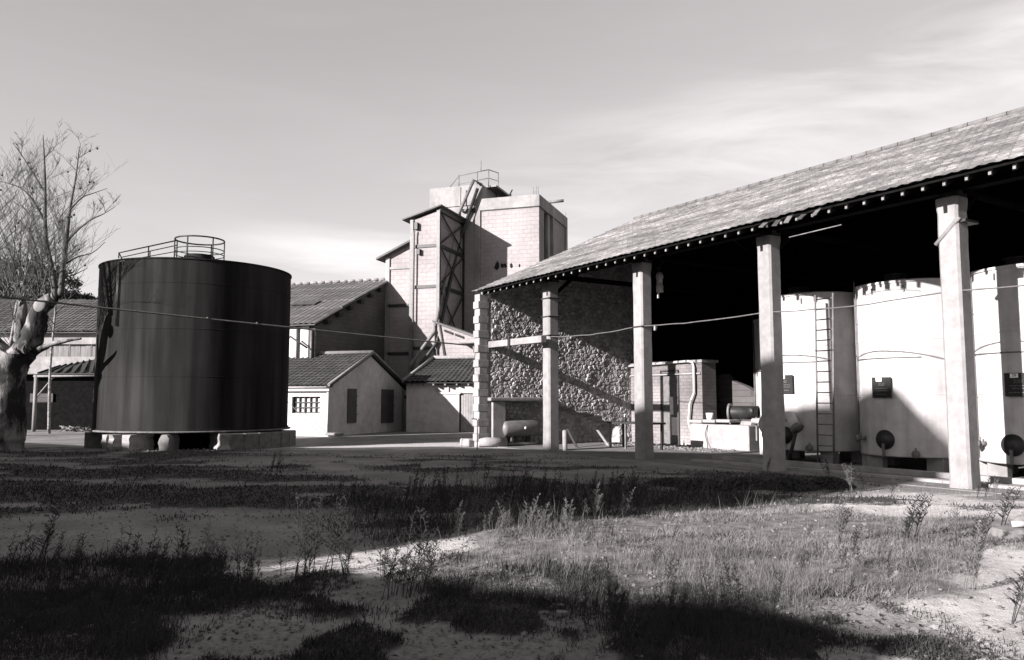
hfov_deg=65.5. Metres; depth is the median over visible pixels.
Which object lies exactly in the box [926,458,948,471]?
support block
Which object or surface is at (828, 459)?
support block
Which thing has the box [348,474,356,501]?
tall weed
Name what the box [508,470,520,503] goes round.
tall weed
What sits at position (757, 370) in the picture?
white tank
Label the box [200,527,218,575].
tall weed
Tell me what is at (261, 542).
tall weed
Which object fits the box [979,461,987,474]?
support block
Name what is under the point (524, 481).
tall weed
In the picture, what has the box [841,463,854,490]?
dry weed
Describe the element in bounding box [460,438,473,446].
stone block
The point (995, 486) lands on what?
dry weed
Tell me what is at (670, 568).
dry weed
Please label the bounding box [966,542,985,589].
dry weed
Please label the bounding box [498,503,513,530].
feather weed
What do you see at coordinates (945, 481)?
kerb
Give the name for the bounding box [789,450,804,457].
support block
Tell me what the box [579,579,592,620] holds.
tall weed
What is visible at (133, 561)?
tall weed
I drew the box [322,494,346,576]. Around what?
tall weed
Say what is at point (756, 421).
valve stand
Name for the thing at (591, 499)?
feather weed
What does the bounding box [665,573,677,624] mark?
tall weed
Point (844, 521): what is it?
dry weed
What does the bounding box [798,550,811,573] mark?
dry weed
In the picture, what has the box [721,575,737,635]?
tall weed
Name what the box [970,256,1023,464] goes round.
white tank
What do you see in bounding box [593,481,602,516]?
feather weed
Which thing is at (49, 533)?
tall weed
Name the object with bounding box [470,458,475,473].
tall weed
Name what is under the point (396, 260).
side bay
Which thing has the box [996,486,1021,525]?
dry weed
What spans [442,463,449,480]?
tall weed
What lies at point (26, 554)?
tall weed
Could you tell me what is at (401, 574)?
tall weed
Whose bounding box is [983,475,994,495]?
dry weed
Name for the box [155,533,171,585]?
tall weed
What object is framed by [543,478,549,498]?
tall weed
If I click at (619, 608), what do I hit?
tall weed
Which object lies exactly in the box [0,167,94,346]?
bare tree
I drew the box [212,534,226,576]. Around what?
tall weed
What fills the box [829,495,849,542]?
dry weed
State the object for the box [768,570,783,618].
tall weed
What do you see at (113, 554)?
tall weed
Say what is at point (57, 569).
tall weed
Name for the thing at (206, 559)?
tall weed
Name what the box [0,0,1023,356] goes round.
sky
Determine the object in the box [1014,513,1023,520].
stone
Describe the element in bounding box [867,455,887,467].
support block
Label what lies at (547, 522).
feather weed
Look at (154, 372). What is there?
storage tank
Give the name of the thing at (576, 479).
tall weed
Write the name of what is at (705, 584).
tall weed
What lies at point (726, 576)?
tall weed
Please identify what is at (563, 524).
feather weed
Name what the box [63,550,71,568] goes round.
tall weed
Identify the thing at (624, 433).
work table
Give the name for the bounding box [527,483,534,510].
tall weed
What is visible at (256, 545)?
tall weed
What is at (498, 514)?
feather weed
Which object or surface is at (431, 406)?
house
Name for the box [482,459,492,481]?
tall weed
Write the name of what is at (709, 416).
bucket
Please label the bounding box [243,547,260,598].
tall weed
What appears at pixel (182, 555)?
tall weed
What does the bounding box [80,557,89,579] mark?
tall weed
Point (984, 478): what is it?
kerb
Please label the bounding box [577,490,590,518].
feather weed
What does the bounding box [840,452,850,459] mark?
support block
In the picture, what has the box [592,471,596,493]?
tall weed
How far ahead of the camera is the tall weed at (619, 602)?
5.78 m
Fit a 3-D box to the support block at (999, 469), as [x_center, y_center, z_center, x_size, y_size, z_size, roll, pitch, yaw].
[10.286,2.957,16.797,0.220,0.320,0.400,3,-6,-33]
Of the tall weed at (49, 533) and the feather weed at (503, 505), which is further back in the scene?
the feather weed at (503, 505)
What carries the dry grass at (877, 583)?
on the ground at (399, 444)
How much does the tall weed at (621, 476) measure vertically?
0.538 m
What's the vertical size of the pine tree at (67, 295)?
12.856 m
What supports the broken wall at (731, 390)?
attached to the store room
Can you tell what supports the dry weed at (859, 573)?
on the ground at (399, 444)
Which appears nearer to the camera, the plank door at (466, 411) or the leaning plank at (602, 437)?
the leaning plank at (602, 437)
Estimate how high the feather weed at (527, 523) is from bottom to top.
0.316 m
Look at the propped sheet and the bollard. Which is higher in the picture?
the propped sheet
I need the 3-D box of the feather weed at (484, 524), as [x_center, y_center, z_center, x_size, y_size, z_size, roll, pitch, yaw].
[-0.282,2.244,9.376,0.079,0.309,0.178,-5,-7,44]
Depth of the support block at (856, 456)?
20.85 m
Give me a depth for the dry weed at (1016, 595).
6.05 m
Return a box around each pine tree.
[0,252,83,299]
[41,291,97,299]
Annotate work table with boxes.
[607,421,665,449]
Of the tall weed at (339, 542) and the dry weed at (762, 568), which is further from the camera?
the tall weed at (339, 542)
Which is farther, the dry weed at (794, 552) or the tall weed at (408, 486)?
the tall weed at (408, 486)
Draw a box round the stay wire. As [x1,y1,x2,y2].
[288,402,318,432]
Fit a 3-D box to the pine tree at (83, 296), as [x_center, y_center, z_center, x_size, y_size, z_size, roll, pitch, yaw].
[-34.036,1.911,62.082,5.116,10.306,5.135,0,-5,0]
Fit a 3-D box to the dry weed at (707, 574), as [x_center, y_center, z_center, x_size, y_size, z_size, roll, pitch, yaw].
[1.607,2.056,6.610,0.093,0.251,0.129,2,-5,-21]
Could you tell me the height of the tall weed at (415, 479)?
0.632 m
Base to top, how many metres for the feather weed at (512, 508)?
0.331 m
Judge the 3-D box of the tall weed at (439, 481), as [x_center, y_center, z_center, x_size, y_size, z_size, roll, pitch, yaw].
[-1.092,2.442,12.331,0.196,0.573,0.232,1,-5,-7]
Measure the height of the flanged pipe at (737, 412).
0.596 m
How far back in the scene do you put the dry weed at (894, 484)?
13.20 m
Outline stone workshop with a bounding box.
[0,299,97,401]
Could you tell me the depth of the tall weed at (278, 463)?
16.36 m
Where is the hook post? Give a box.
[472,418,477,448]
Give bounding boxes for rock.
[975,522,1023,540]
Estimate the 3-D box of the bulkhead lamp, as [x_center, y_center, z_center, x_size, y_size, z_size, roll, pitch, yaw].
[4.367,-1.720,23.588,0.220,1.550,0.220,0,-5,0]
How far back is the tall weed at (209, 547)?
7.30 m
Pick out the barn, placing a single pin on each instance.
(357, 306)
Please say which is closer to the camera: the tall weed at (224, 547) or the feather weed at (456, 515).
the tall weed at (224, 547)
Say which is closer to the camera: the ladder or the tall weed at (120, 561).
the tall weed at (120, 561)
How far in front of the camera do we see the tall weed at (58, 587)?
6.46 m
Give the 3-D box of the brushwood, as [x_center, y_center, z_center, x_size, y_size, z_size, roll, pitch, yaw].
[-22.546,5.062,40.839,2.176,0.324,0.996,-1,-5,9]
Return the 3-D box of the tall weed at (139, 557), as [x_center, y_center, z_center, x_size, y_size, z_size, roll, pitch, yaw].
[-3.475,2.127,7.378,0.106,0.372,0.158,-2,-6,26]
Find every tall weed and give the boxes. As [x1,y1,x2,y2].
[5,532,18,564]
[13,522,36,577]
[35,498,60,570]
[44,567,57,600]
[47,551,60,582]
[50,574,62,597]
[53,530,65,568]
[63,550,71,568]
[69,531,85,572]
[71,535,86,575]
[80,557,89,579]
[107,539,120,575]
[113,526,132,578]
[114,544,127,579]
[127,533,140,575]
[128,547,142,583]
[131,541,144,577]
[131,542,151,587]
[144,530,160,567]
[148,545,169,587]
[149,547,158,572]
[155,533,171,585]
[172,524,190,570]
[177,528,192,561]
[182,549,191,580]
[190,543,201,575]
[194,518,216,575]
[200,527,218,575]
[201,534,212,575]
[202,532,217,582]
[210,544,222,581]
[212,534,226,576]
[214,550,227,591]
[217,544,229,586]
[229,566,235,588]
[231,521,249,575]
[239,567,250,604]
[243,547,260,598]
[245,529,264,572]
[250,529,260,571]
[270,452,276,472]
[274,451,282,476]
[276,536,290,571]
[278,457,283,476]
[288,492,314,574]
[292,511,312,577]
[294,493,327,586]
[296,550,312,600]
[316,563,329,607]
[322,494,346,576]
[328,496,354,570]
[339,531,354,581]
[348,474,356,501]
[361,473,371,499]
[373,500,379,523]
[374,528,390,575]
[379,541,391,578]
[381,536,399,599]
[391,534,413,595]
[399,512,435,598]
[404,476,412,501]
[410,465,420,501]
[416,467,427,500]
[416,507,439,576]
[419,526,440,599]
[430,468,439,499]
[436,470,447,497]
[439,483,447,507]
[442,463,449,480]
[444,486,449,512]
[453,467,462,495]
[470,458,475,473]
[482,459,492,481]
[492,473,501,504]
[501,472,511,501]
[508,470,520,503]
[518,464,535,499]
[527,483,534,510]
[539,467,547,501]
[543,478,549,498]
[549,467,563,503]
[568,475,577,503]
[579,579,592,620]
[581,487,588,501]
[583,605,589,633]
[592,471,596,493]
[592,588,598,612]
[602,568,618,627]
[604,574,626,634]
[610,469,620,499]
[610,581,626,626]
[611,571,633,626]
[615,466,625,490]
[630,471,635,493]
[631,467,639,493]
[636,480,644,505]
[649,583,675,637]
[650,583,668,629]
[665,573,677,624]
[675,588,689,616]
[678,579,688,625]
[697,566,709,602]
[697,590,714,637]
[703,573,719,615]
[710,590,716,617]
[717,556,732,603]
[718,579,729,619]
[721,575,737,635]
[731,584,746,619]
[746,586,762,634]
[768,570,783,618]
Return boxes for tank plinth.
[84,426,295,450]
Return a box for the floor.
[502,442,1023,495]
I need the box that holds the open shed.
[473,107,1023,489]
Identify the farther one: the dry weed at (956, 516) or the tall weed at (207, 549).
the dry weed at (956, 516)
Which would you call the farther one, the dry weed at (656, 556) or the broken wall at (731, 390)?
the broken wall at (731, 390)
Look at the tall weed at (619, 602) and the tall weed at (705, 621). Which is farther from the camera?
the tall weed at (619, 602)
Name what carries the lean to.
on the ground at (399, 444)
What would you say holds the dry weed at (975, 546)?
on the ground at (399, 444)
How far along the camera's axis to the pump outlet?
20.28 m
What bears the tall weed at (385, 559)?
on the ground at (399, 444)
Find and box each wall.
[26,402,92,429]
[716,374,755,423]
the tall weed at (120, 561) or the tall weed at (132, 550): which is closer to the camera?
the tall weed at (120, 561)
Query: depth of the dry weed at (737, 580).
6.33 m
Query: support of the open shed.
on the ground at (399, 444)
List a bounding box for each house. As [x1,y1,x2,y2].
[286,350,406,435]
[401,355,474,431]
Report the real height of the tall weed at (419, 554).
0.733 m
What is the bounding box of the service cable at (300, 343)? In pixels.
[290,336,307,348]
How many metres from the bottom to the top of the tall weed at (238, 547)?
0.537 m
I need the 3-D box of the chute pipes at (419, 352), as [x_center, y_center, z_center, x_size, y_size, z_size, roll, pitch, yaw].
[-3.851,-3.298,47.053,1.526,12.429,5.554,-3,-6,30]
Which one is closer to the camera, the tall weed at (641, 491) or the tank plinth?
the tall weed at (641, 491)
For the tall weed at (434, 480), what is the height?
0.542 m
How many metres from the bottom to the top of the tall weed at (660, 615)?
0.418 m
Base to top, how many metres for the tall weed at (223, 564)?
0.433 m
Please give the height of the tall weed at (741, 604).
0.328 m
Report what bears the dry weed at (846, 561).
on the ground at (399, 444)
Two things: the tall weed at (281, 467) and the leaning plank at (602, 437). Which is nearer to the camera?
the tall weed at (281, 467)
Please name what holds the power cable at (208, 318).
attached to the open shed
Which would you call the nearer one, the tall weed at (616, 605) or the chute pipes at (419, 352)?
the tall weed at (616, 605)
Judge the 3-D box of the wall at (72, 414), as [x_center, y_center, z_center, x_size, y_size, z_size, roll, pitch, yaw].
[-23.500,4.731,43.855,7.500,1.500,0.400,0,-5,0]
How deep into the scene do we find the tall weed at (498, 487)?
12.38 m
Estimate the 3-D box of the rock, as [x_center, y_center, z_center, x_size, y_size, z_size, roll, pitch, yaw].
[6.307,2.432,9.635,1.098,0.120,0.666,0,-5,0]
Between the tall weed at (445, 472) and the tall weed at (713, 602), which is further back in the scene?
the tall weed at (445, 472)
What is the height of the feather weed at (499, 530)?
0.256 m
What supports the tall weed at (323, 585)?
on the ground at (399, 444)
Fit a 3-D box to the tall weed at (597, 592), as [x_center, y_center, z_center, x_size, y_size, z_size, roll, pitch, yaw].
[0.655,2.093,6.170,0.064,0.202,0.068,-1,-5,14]
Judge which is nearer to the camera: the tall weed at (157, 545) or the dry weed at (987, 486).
the tall weed at (157, 545)
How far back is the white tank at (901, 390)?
18.39 m
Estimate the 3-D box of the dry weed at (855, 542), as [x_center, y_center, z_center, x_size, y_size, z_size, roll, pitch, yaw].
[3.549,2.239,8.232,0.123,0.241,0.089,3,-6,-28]
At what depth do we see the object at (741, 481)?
14.75 m
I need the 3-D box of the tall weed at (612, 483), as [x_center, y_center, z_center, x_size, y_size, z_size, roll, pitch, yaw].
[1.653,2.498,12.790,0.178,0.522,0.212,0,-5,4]
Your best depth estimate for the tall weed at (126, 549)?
7.49 m
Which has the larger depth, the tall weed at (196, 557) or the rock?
the rock
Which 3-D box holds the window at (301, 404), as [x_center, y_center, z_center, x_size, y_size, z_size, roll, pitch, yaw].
[-9.324,3.421,36.406,1.487,0.758,0.100,-2,-5,18]
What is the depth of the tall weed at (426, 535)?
7.28 m
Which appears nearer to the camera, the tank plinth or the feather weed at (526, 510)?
the feather weed at (526, 510)
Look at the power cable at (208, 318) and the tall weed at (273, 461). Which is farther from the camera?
the power cable at (208, 318)
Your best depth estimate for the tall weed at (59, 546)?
7.71 m
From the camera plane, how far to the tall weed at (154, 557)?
7.58 m
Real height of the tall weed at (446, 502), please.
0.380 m
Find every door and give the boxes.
[461,393,474,431]
[663,375,678,443]
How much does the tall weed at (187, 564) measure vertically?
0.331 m
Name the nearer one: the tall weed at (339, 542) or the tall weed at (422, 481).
the tall weed at (339, 542)
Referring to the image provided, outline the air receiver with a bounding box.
[503,418,540,444]
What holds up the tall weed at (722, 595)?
on the ground at (399, 444)
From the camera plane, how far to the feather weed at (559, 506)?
10.43 m
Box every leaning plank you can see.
[566,429,578,447]
[596,430,608,445]
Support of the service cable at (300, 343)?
attached to the barn
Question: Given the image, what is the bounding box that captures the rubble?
[594,441,738,451]
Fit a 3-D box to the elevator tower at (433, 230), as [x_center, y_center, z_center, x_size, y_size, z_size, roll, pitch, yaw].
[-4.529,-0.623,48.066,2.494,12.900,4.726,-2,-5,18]
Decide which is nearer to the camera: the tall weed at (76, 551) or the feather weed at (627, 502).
the tall weed at (76, 551)
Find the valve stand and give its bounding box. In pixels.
[747,408,762,453]
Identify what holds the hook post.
on the ground at (399, 444)
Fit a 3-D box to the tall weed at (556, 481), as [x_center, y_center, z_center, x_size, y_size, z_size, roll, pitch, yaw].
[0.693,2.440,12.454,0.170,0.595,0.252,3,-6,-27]
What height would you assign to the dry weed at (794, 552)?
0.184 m
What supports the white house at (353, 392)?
on the ground at (399, 444)
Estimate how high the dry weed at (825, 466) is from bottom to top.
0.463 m
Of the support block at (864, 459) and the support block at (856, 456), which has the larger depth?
the support block at (856, 456)
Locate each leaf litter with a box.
[0,500,1011,659]
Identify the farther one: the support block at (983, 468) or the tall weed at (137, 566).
the support block at (983, 468)
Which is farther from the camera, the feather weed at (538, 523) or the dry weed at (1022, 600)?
the feather weed at (538, 523)
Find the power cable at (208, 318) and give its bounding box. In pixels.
[0,296,473,345]
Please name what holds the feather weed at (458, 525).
on the ground at (399, 444)
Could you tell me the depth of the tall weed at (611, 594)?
5.77 m
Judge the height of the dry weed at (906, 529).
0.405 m
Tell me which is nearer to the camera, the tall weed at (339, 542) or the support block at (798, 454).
the tall weed at (339, 542)
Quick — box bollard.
[562,430,566,449]
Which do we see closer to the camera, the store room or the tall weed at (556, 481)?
the tall weed at (556, 481)
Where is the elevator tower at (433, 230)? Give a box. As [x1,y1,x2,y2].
[402,204,464,373]
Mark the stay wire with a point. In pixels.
(303, 417)
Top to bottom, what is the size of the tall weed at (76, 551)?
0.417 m
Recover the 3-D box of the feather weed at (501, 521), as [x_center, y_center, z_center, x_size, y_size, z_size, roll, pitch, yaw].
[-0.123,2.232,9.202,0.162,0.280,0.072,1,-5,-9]
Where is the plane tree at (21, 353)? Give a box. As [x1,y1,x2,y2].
[0,122,119,451]
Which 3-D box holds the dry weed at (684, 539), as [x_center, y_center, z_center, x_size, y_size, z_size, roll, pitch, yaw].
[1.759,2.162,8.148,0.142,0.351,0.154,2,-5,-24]
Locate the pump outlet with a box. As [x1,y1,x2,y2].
[785,411,803,459]
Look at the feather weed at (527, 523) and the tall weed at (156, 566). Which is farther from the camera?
the feather weed at (527, 523)
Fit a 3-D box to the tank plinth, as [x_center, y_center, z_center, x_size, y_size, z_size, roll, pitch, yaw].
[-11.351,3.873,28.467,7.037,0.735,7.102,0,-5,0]
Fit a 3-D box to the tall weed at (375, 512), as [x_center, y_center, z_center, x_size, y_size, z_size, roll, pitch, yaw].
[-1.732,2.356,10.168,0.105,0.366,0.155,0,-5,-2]
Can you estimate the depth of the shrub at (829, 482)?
14.88 m
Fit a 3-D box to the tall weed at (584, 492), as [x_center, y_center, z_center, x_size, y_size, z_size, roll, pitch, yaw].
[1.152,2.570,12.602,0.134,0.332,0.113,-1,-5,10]
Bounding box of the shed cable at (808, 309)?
[551,285,1023,336]
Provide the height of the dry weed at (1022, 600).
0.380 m
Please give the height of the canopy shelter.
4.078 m
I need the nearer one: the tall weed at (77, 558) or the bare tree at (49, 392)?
the tall weed at (77, 558)
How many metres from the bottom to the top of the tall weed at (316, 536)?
0.827 m
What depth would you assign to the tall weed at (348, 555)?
7.12 m
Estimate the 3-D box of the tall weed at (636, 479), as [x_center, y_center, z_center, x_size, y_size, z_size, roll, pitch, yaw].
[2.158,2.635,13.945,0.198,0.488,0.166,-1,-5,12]
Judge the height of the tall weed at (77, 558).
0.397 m
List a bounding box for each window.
[293,397,319,412]
[435,385,460,393]
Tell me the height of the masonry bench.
1.010 m
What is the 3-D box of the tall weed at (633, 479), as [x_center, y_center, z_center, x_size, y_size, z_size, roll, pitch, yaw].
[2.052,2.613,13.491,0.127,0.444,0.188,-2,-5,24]
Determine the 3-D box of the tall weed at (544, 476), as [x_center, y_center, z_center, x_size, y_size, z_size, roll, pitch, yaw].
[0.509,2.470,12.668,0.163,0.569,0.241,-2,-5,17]
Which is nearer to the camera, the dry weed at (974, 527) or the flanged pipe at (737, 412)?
the dry weed at (974, 527)
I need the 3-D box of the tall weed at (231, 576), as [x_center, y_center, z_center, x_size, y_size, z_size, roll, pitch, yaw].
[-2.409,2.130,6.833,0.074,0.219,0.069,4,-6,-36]
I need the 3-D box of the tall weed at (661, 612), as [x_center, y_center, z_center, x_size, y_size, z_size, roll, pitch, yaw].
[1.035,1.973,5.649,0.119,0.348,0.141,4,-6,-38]
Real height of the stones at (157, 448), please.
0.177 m
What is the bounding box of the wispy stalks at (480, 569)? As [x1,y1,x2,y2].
[323,466,1023,612]
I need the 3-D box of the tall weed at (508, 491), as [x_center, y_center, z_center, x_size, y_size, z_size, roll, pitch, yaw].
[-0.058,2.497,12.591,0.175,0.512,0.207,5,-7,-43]
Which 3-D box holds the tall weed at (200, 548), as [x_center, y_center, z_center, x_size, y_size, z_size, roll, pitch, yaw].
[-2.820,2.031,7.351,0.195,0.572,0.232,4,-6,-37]
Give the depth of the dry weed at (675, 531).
8.92 m
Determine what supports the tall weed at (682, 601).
on the ground at (399, 444)
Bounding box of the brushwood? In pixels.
[59,425,89,431]
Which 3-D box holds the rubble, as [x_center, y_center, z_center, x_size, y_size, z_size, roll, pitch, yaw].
[5.399,4.042,27.609,2.354,0.116,5.629,3,-6,-32]
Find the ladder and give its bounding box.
[814,293,834,463]
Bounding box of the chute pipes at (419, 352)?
[409,179,482,369]
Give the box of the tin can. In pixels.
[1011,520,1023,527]
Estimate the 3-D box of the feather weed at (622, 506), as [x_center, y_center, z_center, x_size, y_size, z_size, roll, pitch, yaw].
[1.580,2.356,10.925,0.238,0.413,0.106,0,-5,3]
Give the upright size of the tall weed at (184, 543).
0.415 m
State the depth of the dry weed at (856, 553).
7.75 m
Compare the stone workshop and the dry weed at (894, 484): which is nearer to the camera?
the dry weed at (894, 484)
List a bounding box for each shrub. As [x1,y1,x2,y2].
[644,476,686,486]
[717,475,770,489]
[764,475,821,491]
[809,476,856,489]
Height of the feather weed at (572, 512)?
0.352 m
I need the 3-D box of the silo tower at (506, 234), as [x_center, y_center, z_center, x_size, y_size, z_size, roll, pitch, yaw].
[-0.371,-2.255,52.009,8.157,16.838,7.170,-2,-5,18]
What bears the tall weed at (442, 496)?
on the ground at (399, 444)
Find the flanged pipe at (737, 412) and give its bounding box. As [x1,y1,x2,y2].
[727,403,759,419]
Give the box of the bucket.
[706,413,713,419]
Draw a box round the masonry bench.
[689,419,759,450]
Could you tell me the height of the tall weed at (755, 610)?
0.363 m
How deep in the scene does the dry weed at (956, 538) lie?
8.74 m
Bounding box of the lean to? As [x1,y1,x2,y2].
[432,320,474,429]
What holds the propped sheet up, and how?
on the masonry bench
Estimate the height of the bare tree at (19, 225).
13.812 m
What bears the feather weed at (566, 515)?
on the ground at (399, 444)
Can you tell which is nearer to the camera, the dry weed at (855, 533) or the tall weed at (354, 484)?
the dry weed at (855, 533)
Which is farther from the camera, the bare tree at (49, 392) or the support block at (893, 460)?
the bare tree at (49, 392)
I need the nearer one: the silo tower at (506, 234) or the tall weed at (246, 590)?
the tall weed at (246, 590)
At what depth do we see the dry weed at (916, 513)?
9.24 m
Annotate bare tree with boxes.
[0,123,108,435]
[0,136,58,331]
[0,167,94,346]
[9,153,127,433]
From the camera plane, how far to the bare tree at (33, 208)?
37.06 m
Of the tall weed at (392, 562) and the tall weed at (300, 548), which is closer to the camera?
the tall weed at (392, 562)
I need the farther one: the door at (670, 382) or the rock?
the door at (670, 382)
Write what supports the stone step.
on the ground at (399, 444)
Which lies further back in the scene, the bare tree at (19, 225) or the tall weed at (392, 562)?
the bare tree at (19, 225)
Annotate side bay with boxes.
[376,240,409,427]
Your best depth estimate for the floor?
21.83 m
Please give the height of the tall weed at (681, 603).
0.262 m
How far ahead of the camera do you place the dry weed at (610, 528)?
8.87 m
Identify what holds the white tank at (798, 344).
on the support block
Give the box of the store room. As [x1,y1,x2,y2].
[628,359,717,444]
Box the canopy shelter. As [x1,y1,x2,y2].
[31,359,94,431]
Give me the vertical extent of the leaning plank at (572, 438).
0.623 m
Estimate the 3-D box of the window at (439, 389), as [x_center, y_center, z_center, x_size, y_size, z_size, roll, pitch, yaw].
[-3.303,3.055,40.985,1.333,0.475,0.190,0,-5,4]
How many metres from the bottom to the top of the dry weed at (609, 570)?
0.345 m
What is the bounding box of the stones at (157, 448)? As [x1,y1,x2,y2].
[140,447,239,452]
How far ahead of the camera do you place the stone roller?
27.74 m
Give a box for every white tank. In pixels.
[752,316,761,424]
[761,287,860,451]
[853,273,948,457]
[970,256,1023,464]
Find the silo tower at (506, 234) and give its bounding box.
[430,169,567,332]
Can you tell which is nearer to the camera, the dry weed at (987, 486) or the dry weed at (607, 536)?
the dry weed at (607, 536)
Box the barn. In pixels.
[289,278,387,360]
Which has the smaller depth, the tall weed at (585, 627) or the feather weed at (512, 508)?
the tall weed at (585, 627)
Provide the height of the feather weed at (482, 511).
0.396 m
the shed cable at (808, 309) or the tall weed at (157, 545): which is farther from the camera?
the shed cable at (808, 309)
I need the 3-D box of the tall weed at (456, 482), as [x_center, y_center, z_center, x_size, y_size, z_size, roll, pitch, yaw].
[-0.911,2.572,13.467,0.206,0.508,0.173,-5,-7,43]
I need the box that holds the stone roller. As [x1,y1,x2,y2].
[479,437,507,446]
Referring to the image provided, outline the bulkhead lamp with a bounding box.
[656,268,662,297]
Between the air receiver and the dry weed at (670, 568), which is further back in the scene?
the air receiver
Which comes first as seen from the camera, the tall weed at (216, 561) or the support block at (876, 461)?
the tall weed at (216, 561)
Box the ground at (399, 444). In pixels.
[0,428,1023,659]
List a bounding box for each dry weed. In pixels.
[594,554,614,593]
[604,522,610,538]
[605,519,614,540]
[652,547,661,568]
[664,555,680,584]
[672,525,678,541]
[676,523,689,557]
[699,561,711,589]
[722,561,743,600]
[758,560,765,578]
[791,543,797,557]
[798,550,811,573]
[819,548,828,575]
[820,458,830,474]
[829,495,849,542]
[834,507,852,541]
[839,552,849,572]
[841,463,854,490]
[846,572,857,591]
[850,545,859,565]
[851,536,858,557]
[852,524,862,542]
[853,469,864,490]
[855,558,864,581]
[889,476,899,496]
[898,511,914,541]
[901,493,925,538]
[912,495,932,536]
[945,503,961,540]
[949,530,958,550]
[959,526,987,590]
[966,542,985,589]
[969,514,985,545]
[974,512,995,549]
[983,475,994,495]
[991,478,999,498]
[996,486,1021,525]
[1003,567,1023,623]
[1015,579,1023,632]
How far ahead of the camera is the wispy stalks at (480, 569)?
7.74 m
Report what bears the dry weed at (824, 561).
on the ground at (399, 444)
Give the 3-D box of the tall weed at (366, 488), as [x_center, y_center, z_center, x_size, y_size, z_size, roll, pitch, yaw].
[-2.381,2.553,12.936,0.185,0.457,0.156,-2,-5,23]
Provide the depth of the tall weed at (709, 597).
5.93 m
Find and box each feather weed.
[453,501,467,521]
[455,500,464,536]
[462,494,478,526]
[474,496,490,526]
[482,507,493,529]
[485,493,505,526]
[494,488,515,518]
[494,511,507,534]
[496,493,509,522]
[497,517,502,536]
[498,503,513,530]
[508,498,516,520]
[520,494,539,528]
[522,511,533,534]
[534,510,541,536]
[542,502,552,535]
[555,495,567,517]
[561,516,565,535]
[564,498,569,530]
[568,499,575,524]
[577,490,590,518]
[582,478,604,517]
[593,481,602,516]
[620,487,635,515]
[622,489,631,514]
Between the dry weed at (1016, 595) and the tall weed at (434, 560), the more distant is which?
the tall weed at (434, 560)
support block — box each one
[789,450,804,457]
[820,451,838,463]
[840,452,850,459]
[851,451,861,462]
[862,454,866,465]
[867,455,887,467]
[887,457,899,464]
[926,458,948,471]
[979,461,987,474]
[987,462,1012,476]
[1012,465,1018,473]
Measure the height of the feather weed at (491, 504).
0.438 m
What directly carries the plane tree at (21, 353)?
on the ground at (399, 444)
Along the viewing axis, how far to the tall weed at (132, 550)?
7.46 m
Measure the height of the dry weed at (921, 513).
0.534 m
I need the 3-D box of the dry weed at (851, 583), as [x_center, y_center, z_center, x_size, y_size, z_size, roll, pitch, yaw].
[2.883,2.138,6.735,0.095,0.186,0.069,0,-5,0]
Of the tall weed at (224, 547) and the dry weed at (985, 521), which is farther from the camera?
the dry weed at (985, 521)
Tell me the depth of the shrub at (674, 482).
15.37 m
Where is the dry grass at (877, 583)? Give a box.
[434,486,1023,612]
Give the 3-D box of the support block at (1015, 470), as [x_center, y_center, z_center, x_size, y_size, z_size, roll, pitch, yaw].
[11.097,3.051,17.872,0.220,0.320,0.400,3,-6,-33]
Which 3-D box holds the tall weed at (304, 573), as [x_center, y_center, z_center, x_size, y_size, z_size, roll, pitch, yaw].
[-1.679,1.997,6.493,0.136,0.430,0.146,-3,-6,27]
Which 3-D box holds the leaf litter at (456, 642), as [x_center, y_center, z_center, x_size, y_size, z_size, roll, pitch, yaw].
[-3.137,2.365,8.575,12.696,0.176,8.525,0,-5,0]
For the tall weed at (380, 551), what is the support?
on the ground at (399, 444)
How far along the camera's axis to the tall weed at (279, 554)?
7.65 m
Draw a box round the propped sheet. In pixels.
[728,421,751,424]
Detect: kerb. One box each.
[691,459,1023,489]
[712,455,1023,484]
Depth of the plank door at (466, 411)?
40.85 m
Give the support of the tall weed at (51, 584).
on the ground at (399, 444)
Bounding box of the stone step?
[324,433,343,435]
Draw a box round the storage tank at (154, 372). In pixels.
[91,235,291,430]
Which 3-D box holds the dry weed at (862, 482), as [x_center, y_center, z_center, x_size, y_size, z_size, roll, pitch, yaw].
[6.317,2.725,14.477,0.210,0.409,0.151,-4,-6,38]
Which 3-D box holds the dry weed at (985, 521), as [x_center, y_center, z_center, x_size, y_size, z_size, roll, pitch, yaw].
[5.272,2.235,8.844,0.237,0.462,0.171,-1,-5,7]
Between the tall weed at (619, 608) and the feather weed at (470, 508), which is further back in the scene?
the feather weed at (470, 508)
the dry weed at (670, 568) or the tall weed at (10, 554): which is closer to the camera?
the dry weed at (670, 568)
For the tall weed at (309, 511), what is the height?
0.784 m

